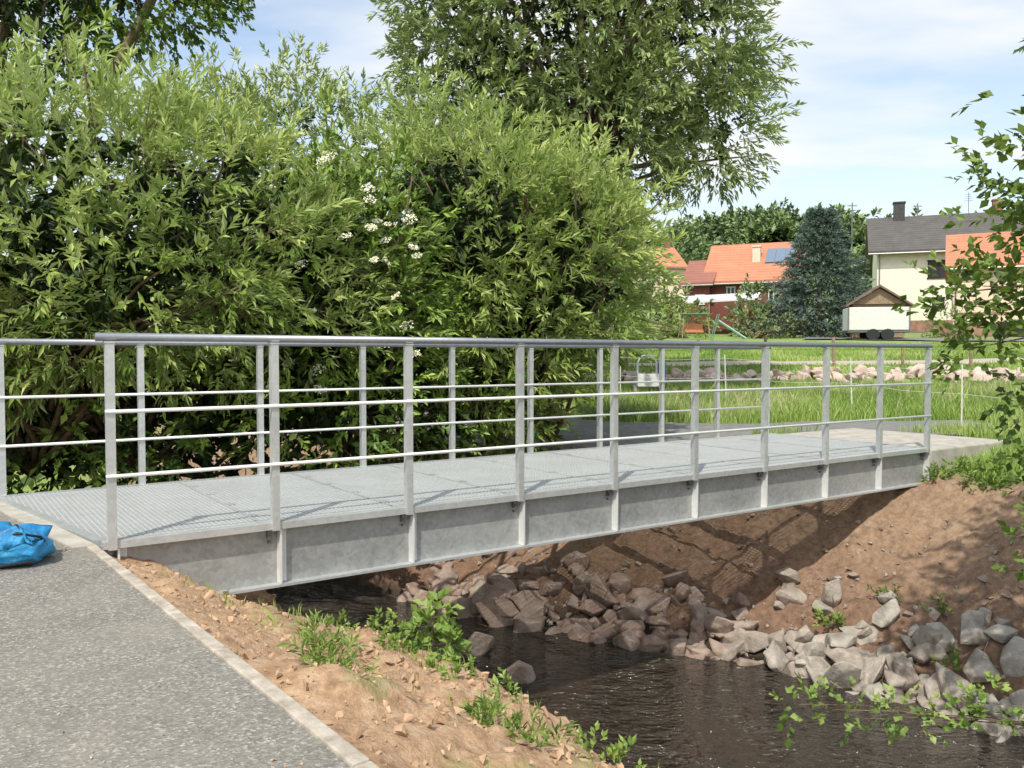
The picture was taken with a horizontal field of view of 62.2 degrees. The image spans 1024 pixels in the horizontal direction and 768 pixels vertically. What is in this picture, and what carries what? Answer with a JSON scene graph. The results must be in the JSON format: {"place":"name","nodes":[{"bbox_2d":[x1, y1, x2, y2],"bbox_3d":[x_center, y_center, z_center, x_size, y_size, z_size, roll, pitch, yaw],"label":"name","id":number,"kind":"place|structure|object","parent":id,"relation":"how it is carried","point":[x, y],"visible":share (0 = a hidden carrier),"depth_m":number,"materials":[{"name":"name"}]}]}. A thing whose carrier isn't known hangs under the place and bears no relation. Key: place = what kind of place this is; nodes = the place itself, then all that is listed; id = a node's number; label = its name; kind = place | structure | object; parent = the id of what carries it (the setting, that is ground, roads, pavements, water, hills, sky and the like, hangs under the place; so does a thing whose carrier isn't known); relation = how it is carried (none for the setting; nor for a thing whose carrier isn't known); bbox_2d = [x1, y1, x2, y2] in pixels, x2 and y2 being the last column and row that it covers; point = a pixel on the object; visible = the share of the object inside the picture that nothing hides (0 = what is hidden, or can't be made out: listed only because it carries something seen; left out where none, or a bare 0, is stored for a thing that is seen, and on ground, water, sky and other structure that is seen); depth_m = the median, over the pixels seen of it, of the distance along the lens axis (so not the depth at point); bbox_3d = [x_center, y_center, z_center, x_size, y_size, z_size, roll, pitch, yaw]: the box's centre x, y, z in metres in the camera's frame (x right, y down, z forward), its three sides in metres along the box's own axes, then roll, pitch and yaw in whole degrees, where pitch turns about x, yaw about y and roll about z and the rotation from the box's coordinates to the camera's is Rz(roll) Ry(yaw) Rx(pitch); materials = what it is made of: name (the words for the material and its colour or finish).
{"place":"outdoors","nodes":[
{"label":"outdoors","id":0,"kind":"place"},
{"bbox_2d":[0,512,350,767],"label":"asphalt path","id":1,"kind":"structure","parent":0,"point":[85,677],"depth_m":2.78,"materials":[{"name":"grey asphalt"}]},
{"bbox_2d":[0,521,55,567],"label":"blue bag","id":2,"kind":"object","parent":1,"relation":"on","point":[26,543],"visible":1,"depth_m":4.36,"materials":[{"name":"plastic"}]},
{"bbox_2d":[8,547,303,767],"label":"path grit","id":3,"kind":"object","parent":1,"relation":"on","point":[272,760],"visible":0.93,"depth_m":2.62,"materials":[{"name":"gravel"}]},
{"bbox_2d":[162,562,544,767],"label":"bank grass","id":4,"kind":"structure","parent":0,"point":[269,613],"depth_m":4.53,"materials":[{"name":"green plant"}]},
{"bbox_2d":[0,0,1023,255],"label":"sky","id":5,"kind":"structure","parent":0,"point":[881,86],"materials":[{"name":"blue"}]},
{"bbox_2d":[6,256,1023,767],"bbox_3d":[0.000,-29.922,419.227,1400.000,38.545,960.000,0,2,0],"label":"ground","id":6,"kind":"structure","parent":0,"point":[974,512],"depth_m":8.62,"materials":[{"name":"brown soil"}]},
{"bbox_2d":[0,502,93,549],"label":"concrete abutment","id":7,"kind":"object","parent":6,"relation":"on","point":[70,540],"visible":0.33,"depth_m":5.25,"materials":[{"name":"grey concrete"}]},
{"bbox_2d":[0,333,932,594],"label":"footbridge","id":8,"kind":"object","parent":7,"relation":"on","point":[274,528],"visible":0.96,"depth_m":6.85,"materials":[{"name":"metal"}]},
{"bbox_2d":[0,0,255,298],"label":"alder tree","id":9,"kind":"object","parent":6,"relation":"on","point":[141,27],"visible":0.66,"depth_m":15.59,"materials":[{"name":"green plant"}]},
{"bbox_2d":[0,0,454,479],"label":"willow bush","id":10,"kind":"object","parent":6,"relation":"on","point":[164,231],"visible":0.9,"depth_m":8.70,"materials":[{"name":"green plant"}]},
{"bbox_2d":[86,544,379,767],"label":"kerb","id":11,"kind":"structure","parent":6,"relation":"on","point":[345,751],"depth_m":2.86,"materials":[{"name":"concrete"}]},
{"bbox_2d":[0,228,569,494],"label":"hedge undergrowth","id":12,"kind":"object","parent":6,"relation":"on","point":[204,450],"visible":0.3,"depth_m":9.98,"materials":[{"name":"green plant"}]},
{"bbox_2d":[106,30,544,356],"bbox_3d":[-4.023,-4.146,22.018,12.808,9.675,6.153,0,2,0],"label":"willow tree","id":13,"kind":"object","parent":6,"relation":"on","point":[342,96],"visible":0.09,"depth_m":20.72,"materials":[{"name":"green plant"}]},
{"bbox_2d":[181,85,516,468],"bbox_3d":[-2.095,-1.104,10.667,4.437,5.321,3.422,0,2,0],"label":"elder shrub","id":14,"kind":"object","parent":6,"relation":"on","point":[430,307],"visible":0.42,"depth_m":10.24,"materials":[{"name":"green plant"}]},
{"bbox_2d":[113,554,623,767],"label":"soil clods","id":15,"kind":"object","parent":6,"relation":"on","point":[358,732],"visible":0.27,"depth_m":3.53,"materials":[{"name":"brown soil"}]},
{"bbox_2d":[385,587,472,662],"bbox_3d":[-0.503,1.446,4.847,0.572,0.558,0.381,0,2,0],"label":"young sapling","id":16,"kind":"object","parent":6,"relation":"on","point":[424,616],"visible":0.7,"depth_m":4.83,"materials":[{"name":"green plant"}]},
{"bbox_2d":[274,609,591,758],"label":"bank weeds","id":17,"kind":"object","parent":6,"relation":"on","point":[485,703],"visible":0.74,"depth_m":3.52,"materials":[{"name":"green plant"}]},
{"bbox_2d":[299,607,658,767],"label":"bank weeds","id":18,"kind":"object","parent":6,"relation":"on","point":[614,750],"visible":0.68,"depth_m":4.22,"materials":[{"name":"green plant"}]},
{"bbox_2d":[444,632,535,683],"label":"river rocks","id":19,"kind":"object","parent":6,"relation":"on","point":[519,672],"visible":0.61,"depth_m":7.86,"materials":[{"name":"grey stone"}]},
{"bbox_2d":[303,56,693,457],"bbox_3d":[-0.253,-1.436,12.005,5.677,6.326,4.252,0,2,0],"label":"willow bush","id":20,"kind":"object","parent":6,"relation":"on","point":[536,314],"visible":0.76,"depth_m":11.15,"materials":[{"name":"green plant"}]},
{"bbox_2d":[497,234,657,332],"bbox_3d":[3.874,-6.446,57.845,12.723,9.397,6.680,0,2,0],"label":"garden tree","id":21,"kind":"object","parent":6,"relation":"on","point":[641,281],"visible":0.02,"depth_m":56.99,"materials":[{"name":"green plant"}]},
{"bbox_2d":[365,0,813,400],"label":"willow tree","id":22,"kind":"object","parent":6,"relation":"on","point":[631,62],"visible":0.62,"depth_m":15.71,"materials":[{"name":"green plant"}]},
{"bbox_2d":[351,217,871,295],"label":"distant trees","id":23,"kind":"object","parent":6,"relation":"on","point":[688,251],"visible":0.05,"depth_m":101.26,"materials":[{"name":"green plant"}]},
{"bbox_2d":[632,354,665,391],"bbox_3d":[2.840,-0.163,17.560,0.660,0.921,0.370,0,2,0],"label":"hand cart","id":24,"kind":"object","parent":6,"relation":"on","point":[643,377],"visible":0.68,"depth_m":17.38,"materials":[{"name":"white plastic"}]},
{"bbox_2d":[633,264,684,305],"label":"walls","id":25,"kind":"structure","parent":6,"relation":"on","point":[670,288],"depth_m":82.38,"materials":[{"name":"beige paint"}]},
{"bbox_2d":[642,246,687,267],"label":"roof","id":26,"kind":"structure","parent":25,"relation":"on","point":[682,263],"depth_m":82.90,"materials":[{"name":"orange tile"}]},
{"bbox_2d":[664,237,670,246],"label":"chimney","id":27,"kind":"object","parent":26,"relation":"on","point":[667,244],"visible":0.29,"depth_m":84.62,"materials":[{"name":"brick"}]},
{"bbox_2d":[641,267,684,322],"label":"garden tree","id":28,"kind":"object","parent":6,"relation":"on","point":[663,292],"visible":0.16,"depth_m":65.69,"materials":[{"name":"green plant"}]},
{"bbox_2d":[626,282,714,334],"bbox_3d":[9.266,-4.024,50.939,4.338,4.595,6.768,-1,2,-35],"label":"garden shrub","id":29,"kind":"object","parent":6,"relation":"on","point":[686,290],"visible":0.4,"depth_m":50.05,"materials":[{"name":"green plant"}]},
{"bbox_2d":[624,297,720,338],"bbox_3d":[8.497,-3.069,45.035,5.204,3.286,3.699,0,2,0],"label":"garden shrub","id":30,"kind":"object","parent":6,"relation":"on","point":[674,331],"visible":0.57,"depth_m":44.91,"materials":[{"name":"green plant"}]},
{"bbox_2d":[678,313,710,339],"bbox_3d":[9.000,-2.829,41.928,1.445,1.290,1.166,0,2,0],"label":"garden swing","id":31,"kind":"object","parent":6,"relation":"on","point":[693,328],"visible":1,"depth_m":42.08,"materials":[{"name":"brown wood"}]},
{"bbox_2d":[680,260,716,333],"bbox_3d":[13.327,-5.341,58.589,2.200,6.390,6.210,1,2,24],"label":"barn annex","id":32,"kind":"object","parent":6,"relation":"on","point":[698,278],"visible":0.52,"depth_m":56.23,"materials":[{"name":"red tile"}]},
{"bbox_2d":[680,303,737,334],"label":"posts","id":33,"kind":"object","parent":6,"relation":"on","point":[709,317],"visible":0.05,"depth_m":52.80,"materials":[{"name":"brown wood"}]},
{"bbox_2d":[681,292,760,302],"bbox_3d":[13.068,-5.425,53.513,5.000,0.800,2.000,0,2,14],"label":"canopy","id":34,"kind":"object","parent":33,"relation":"attached to","point":[718,298],"visible":0.64,"depth_m":53.29,"materials":[{"name":"white plastic"}]},
{"bbox_2d":[396,550,1023,742],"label":"riprap rocks","id":35,"kind":"object","parent":6,"relation":"on","point":[491,601],"visible":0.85,"depth_m":8.53,"materials":[{"name":"grey stone"}]},
{"bbox_2d":[429,509,1023,717],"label":"bank rubble","id":36,"kind":"object","parent":6,"relation":"on","point":[934,614],"visible":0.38,"depth_m":8.94,"materials":[{"name":"grey stone"}]},
{"bbox_2d":[710,314,746,340],"bbox_3d":[10.170,-2.646,39.933,1.620,1.290,0.448,0,2,0],"label":"playground slide","id":37,"kind":"object","parent":6,"relation":"on","point":[731,329],"visible":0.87,"depth_m":39.82,"materials":[{"name":"green paint"}]},
{"bbox_2d":[708,273,782,336],"bbox_3d":[13.788,-4.251,49.264,4.807,4.428,6.206,0,2,0],"label":"garden tree","id":38,"kind":"object","parent":6,"relation":"on","point":[758,304],"visible":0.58,"depth_m":48.80,"materials":[{"name":"green plant"}]},
{"bbox_2d":[704,242,811,333],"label":"red barn","id":39,"kind":"structure","parent":6,"relation":"on","point":[731,265],"depth_m":56.09,"materials":[{"name":"orange tile"}]},
{"bbox_2d":[726,286,775,299],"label":"window frames","id":40,"kind":"structure","parent":39,"relation":"in","point":[730,287],"depth_m":55.56,"materials":[{"name":"white plastic"}]},
{"bbox_2d":[728,288,777,299],"bbox_3d":[15.622,-5.855,55.153,3.250,0.950,0.030,1,2,24],"label":"window glass","id":41,"kind":"structure","parent":39,"relation":"in","point":[732,289],"depth_m":55.26,"materials":[{"name":"grey glass"}]},
{"bbox_2d":[727,302,806,338],"bbox_3d":[13.454,-2.642,44.623,5.013,3.244,3.053,-1,2,-27],"label":"garden shrub","id":42,"kind":"object","parent":6,"relation":"on","point":[759,334],"visible":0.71,"depth_m":44.42,"materials":[{"name":"green plant"}]},
{"bbox_2d":[577,363,1023,384],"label":"boulder wall","id":43,"kind":"structure","parent":6,"relation":"on","point":[859,370],"depth_m":20.08,"materials":[{"name":"stone"}]},
{"bbox_2d":[625,335,991,368],"bbox_3d":[10.766,-0.685,21.505,15.852,1.083,0.079,0,2,-1],"label":"wooden fence","id":44,"kind":"object","parent":6,"relation":"on","point":[833,349],"visible":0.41,"depth_m":21.45,"materials":[{"name":"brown wood"}]},
{"bbox_2d":[783,268,840,333],"bbox_3d":[18.994,-4.779,53.888,4.347,5.689,4.793,1,2,22],"label":"garden tree","id":45,"kind":"object","parent":6,"relation":"on","point":[817,303],"visible":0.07,"depth_m":53.10,"materials":[{"name":"green plant"}]},
{"bbox_2d":[752,205,875,338],"bbox_3d":[17.043,-5.836,46.603,8.156,7.962,8.019,1,2,23],"label":"spruce tree","id":46,"kind":"object","parent":6,"relation":"on","point":[830,223],"visible":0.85,"depth_m":45.96,"materials":[{"name":"green plant"}]},
{"bbox_2d":[620,354,1023,423],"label":"electric fence","id":47,"kind":"object","parent":6,"relation":"on","point":[850,362],"visible":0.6,"depth_m":15.20,"materials":[{"name":"white plastic"}]},
{"bbox_2d":[847,202,856,246],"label":"utility pole","id":48,"kind":"object","parent":6,"relation":"on","point":[852,205],"visible":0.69,"depth_m":109.31,"materials":[{"name":"metal"}]},
{"bbox_2d":[838,285,913,337],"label":"garden shed","id":49,"kind":"structure","parent":6,"relation":"on","point":[880,296],"depth_m":43.15,"materials":[{"name":"brown wood"}]},
{"bbox_2d":[787,428,1002,479],"bbox_3d":[5.021,1.155,11.394,1.900,0.880,2.280,-1,2,-35],"label":"concrete abutment","id":50,"kind":"object","parent":6,"relation":"on","point":[948,448],"visible":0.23,"depth_m":10.96,"materials":[{"name":"grey concrete"}]},
{"bbox_2d":[769,670,1023,748],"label":"alder sapling","id":51,"kind":"object","parent":6,"relation":"on","point":[963,719],"visible":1,"depth_m":4.70,"materials":[{"name":"green plant"}]},
{"bbox_2d":[872,252,951,320],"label":"walls","id":52,"kind":"structure","parent":6,"relation":"on","point":[899,276],"depth_m":59.03,"materials":[{"name":"beige paint"}]},
{"bbox_2d":[927,260,944,307],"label":"window frames","id":53,"kind":"structure","parent":52,"relation":"attached to","point":[936,278],"depth_m":58.35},
{"bbox_2d":[929,261,944,306],"bbox_3d":[30.690,-6.848,57.873,4.200,3.250,0.033,1,2,21],"label":"window glass","id":54,"kind":"object","parent":53,"relation":"in","point":[941,270],"visible":0.31,"depth_m":58.38,"materials":[{"name":"black glass"}]},
{"bbox_2d":[864,211,1023,267],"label":"roof","id":55,"kind":"structure","parent":52,"relation":"on","point":[910,234],"depth_m":60.39,"materials":[{"name":"tile"}]},
{"bbox_2d":[892,201,905,220],"bbox_3d":[28.699,-12.514,62.960,0.870,1.890,0.870,1,2,21],"label":"chimney","id":56,"kind":"object","parent":55,"relation":"on","point":[899,211],"visible":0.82,"depth_m":62.61,"materials":[{"name":"stone"}]},
{"bbox_2d":[868,250,945,284],"bbox_3d":[30.139,-6.317,57.711,11.000,5.700,0.665,1,2,21],"label":"gutter","id":57,"kind":"object","parent":55,"relation":"attached to","point":[879,254],"visible":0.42,"depth_m":58.69,"materials":[{"name":"metal"}]},
{"bbox_2d":[967,192,972,212],"bbox_3d":[33.445,-13.073,62.190,0.600,1.900,0.048,1,2,21],"label":"antenna","id":58,"kind":"object","parent":55,"relation":"on","point":[968,194],"visible":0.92,"depth_m":62.16,"materials":[{"name":"metal"}]},
{"bbox_2d":[991,198,1003,215],"bbox_3d":[34.674,-12.336,60.671,0.720,1.690,0.720,1,2,21],"label":"chimney","id":59,"kind":"object","parent":55,"relation":"on","point":[993,201],"visible":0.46,"depth_m":60.43,"materials":[{"name":"brick"}]},
{"bbox_2d":[812,454,1023,670],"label":"bank weeds","id":60,"kind":"object","parent":6,"relation":"on","point":[994,473],"visible":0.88,"depth_m":9.18,"materials":[{"name":"green plant"}]},
{"bbox_2d":[910,320,950,331],"bbox_3d":[29.050,-3.596,58.594,3.400,1.600,0.080,1,2,21],"label":"stone base","id":61,"kind":"object","parent":6,"relation":"on","point":[917,326],"depth_m":58.78,"materials":[{"name":"red stone"}]},
{"bbox_2d":[920,300,976,337],"bbox_3d":[23.556,-3.090,46.092,2.802,3.022,2.299,0,2,0],"label":"garden shrub","id":62,"kind":"object","parent":6,"relation":"on","point":[948,334],"visible":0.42,"depth_m":45.91,"materials":[{"name":"green plant"}]},
{"bbox_2d":[891,38,1023,581],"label":"alder tree","id":63,"kind":"object","parent":6,"relation":"on","point":[1011,277],"visible":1,"depth_m":5.56,"materials":[{"name":"green plant"}]},
{"bbox_2d":[953,324,992,336],"bbox_3d":[26.334,-2.179,47.791,2.800,2.400,0.080,1,2,27],"label":"stone base","id":64,"kind":"object","parent":6,"relation":"on","point":[978,332],"depth_m":47.77,"materials":[{"name":"red stone"}]},
{"bbox_2d":[945,265,1023,335],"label":"gutter","id":65,"kind":"object","parent":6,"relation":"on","point":[1020,266],"visible":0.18,"depth_m":47.29,"materials":[{"name":"metal"}]},
{"bbox_2d":[951,267,1023,331],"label":"walls","id":66,"kind":"structure","parent":6,"relation":"on","point":[983,295],"depth_m":47.63,"materials":[{"name":"beige paint"}]},
{"bbox_2d":[954,312,1009,313],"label":"sandstone trim","id":67,"kind":"structure","parent":66,"relation":"attached to","point":[983,313],"depth_m":47.63,"materials":[{"name":"beige stone"}]},
{"bbox_2d":[945,231,1023,280],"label":"roof","id":68,"kind":"structure","parent":66,"relation":"on","point":[960,241],"depth_m":49.52,"materials":[{"name":"orange tile"}]},
{"bbox_2d":[996,322,1023,336],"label":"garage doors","id":69,"kind":"structure","parent":66,"relation":"attached to","point":[1016,330],"depth_m":46.98,"materials":[{"name":"grey metal"}]},
{"bbox_2d":[270,197,1014,277],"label":"forest hillside","id":70,"kind":"structure","parent":0,"point":[758,225],"depth_m":139.47,"materials":[{"name":"green plant"}]},
{"bbox_2d":[265,581,1023,767],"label":"river water","id":71,"kind":"structure","parent":0,"point":[674,711],"depth_m":7.23,"materials":[{"name":"brown liquid"}]},
{"bbox_2d":[348,411,995,451],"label":"asphalt path","id":72,"kind":"structure","parent":0,"point":[586,429],"depth_m":13.22,"materials":[{"name":"grey asphalt"}]},
{"bbox_2d":[373,357,1023,365],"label":"gravel track","id":73,"kind":"structure","parent":0,"point":[965,361],"depth_m":23.49,"materials":[{"name":"grey gravel"}]},
{"bbox_2d":[568,370,1023,439],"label":"meadow grass","id":74,"kind":"structure","parent":0,"point":[810,408],"depth_m":15.34,"materials":[{"name":"green plant"}]},
{"bbox_2d":[579,341,1023,374],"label":"field grass","id":75,"kind":"structure","parent":0,"point":[681,355],"depth_m":25.45,"materials":[{"name":"green plant"}]},
{"bbox_2d":[750,418,1023,474],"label":"meadow grass","id":76,"kind":"structure","parent":0,"point":[958,429],"depth_m":11.81,"materials":[{"name":"green plant"}]},
{"bbox_2d":[803,337,1023,340],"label":"village road","id":77,"kind":"structure","parent":0,"point":[937,339],"depth_m":41.55,"materials":[{"name":"grey asphalt"}]},
{"bbox_2d":[841,306,924,339],"bbox_3d":[18.069,-2.920,41.203,3.650,1.584,1.865,0,2,12],"label":"box trailer","id":78,"kind":"object","parent":77,"relation":"on","point":[886,323],"visible":0.95,"depth_m":40.46,"materials":[{"name":"white metal"}]}
]}

